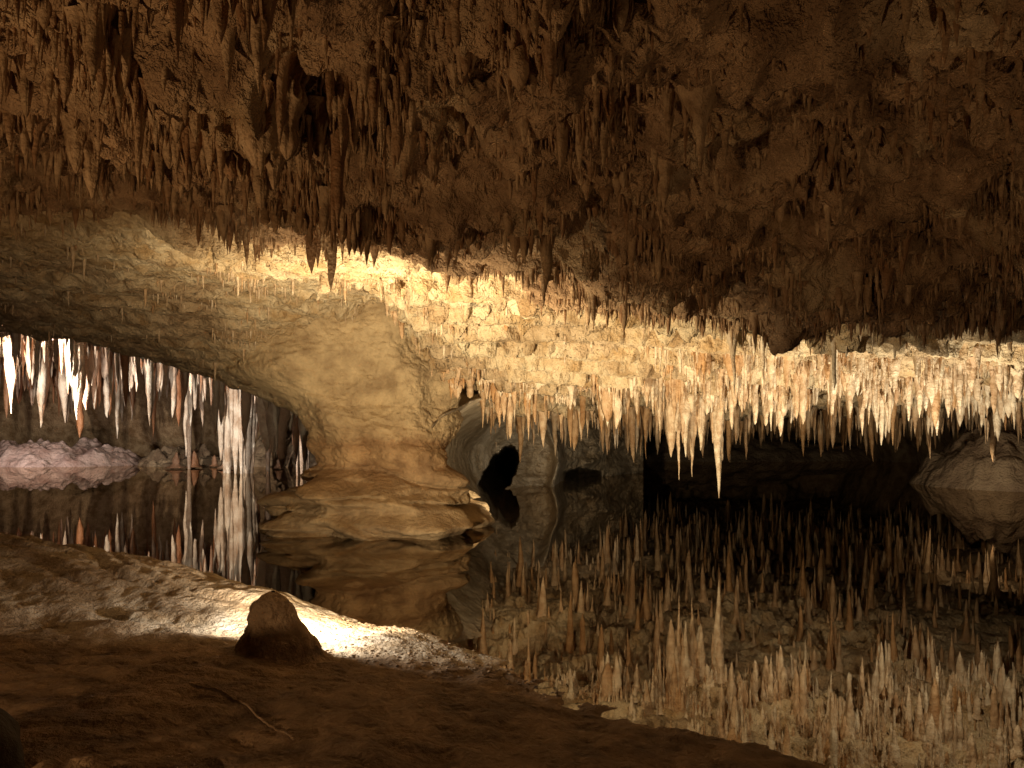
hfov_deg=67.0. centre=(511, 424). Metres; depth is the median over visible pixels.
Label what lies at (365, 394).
limestone pillar
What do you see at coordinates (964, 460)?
shore boulder
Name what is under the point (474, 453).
tunnel wall
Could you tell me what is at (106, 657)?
shore ground
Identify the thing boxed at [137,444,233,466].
flowstone mound
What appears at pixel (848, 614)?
lake water
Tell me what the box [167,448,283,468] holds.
stalagmites
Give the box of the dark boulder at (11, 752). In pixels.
[0,708,24,767]
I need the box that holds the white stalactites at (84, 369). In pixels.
[0,332,307,467]
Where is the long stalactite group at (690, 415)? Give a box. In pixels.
[384,302,1023,495]
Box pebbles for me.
[308,614,560,696]
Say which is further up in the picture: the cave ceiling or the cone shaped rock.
the cave ceiling
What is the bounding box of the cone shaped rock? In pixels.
[233,591,334,665]
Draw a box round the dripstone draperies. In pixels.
[446,352,1012,422]
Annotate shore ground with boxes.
[0,533,826,767]
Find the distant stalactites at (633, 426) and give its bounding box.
[477,390,1022,461]
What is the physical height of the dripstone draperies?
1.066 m
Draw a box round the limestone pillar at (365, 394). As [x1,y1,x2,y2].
[222,302,494,540]
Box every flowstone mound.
[0,437,141,466]
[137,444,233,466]
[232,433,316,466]
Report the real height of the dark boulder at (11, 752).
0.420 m
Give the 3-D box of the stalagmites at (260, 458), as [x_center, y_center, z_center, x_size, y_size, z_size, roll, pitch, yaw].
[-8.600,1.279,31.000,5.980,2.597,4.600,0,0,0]
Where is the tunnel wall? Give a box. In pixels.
[431,389,642,499]
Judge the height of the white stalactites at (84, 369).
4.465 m
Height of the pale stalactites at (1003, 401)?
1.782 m
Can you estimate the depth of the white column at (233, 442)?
25.18 m
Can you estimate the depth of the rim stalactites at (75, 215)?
6.60 m
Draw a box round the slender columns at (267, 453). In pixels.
[187,415,309,475]
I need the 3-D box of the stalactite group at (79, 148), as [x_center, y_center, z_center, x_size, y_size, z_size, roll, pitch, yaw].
[0.148,-1.463,3.848,4.677,0.911,1.585,0,0,0]
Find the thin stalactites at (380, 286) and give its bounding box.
[1,217,469,379]
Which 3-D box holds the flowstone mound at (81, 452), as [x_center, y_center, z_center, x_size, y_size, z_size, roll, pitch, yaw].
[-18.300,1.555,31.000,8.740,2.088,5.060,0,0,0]
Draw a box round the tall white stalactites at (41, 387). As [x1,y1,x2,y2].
[2,336,203,455]
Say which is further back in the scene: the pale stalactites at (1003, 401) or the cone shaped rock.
the pale stalactites at (1003, 401)
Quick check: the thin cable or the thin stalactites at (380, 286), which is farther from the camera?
the thin stalactites at (380, 286)
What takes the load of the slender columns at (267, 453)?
in the lake water
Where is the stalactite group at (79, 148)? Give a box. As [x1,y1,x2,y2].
[16,58,964,238]
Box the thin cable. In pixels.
[189,682,294,740]
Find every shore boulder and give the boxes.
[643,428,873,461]
[909,417,1023,491]
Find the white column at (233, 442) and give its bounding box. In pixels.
[218,386,257,473]
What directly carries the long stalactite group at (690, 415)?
hanging from the cave ceiling
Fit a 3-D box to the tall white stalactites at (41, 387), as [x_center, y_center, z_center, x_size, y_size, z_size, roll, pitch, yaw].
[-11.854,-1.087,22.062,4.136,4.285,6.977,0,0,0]
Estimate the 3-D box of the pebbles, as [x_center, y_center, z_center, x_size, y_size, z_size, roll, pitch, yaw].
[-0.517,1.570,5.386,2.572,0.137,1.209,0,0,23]
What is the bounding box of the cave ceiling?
[0,0,1023,463]
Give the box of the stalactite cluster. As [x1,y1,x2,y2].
[0,0,1023,325]
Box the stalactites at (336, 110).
[0,0,1023,355]
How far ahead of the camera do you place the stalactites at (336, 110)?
3.63 m
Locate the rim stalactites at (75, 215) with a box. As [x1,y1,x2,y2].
[29,201,1021,338]
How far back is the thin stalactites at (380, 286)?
8.88 m
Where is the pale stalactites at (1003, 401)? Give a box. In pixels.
[431,302,1023,440]
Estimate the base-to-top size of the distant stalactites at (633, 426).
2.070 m
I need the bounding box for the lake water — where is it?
[0,460,1023,767]

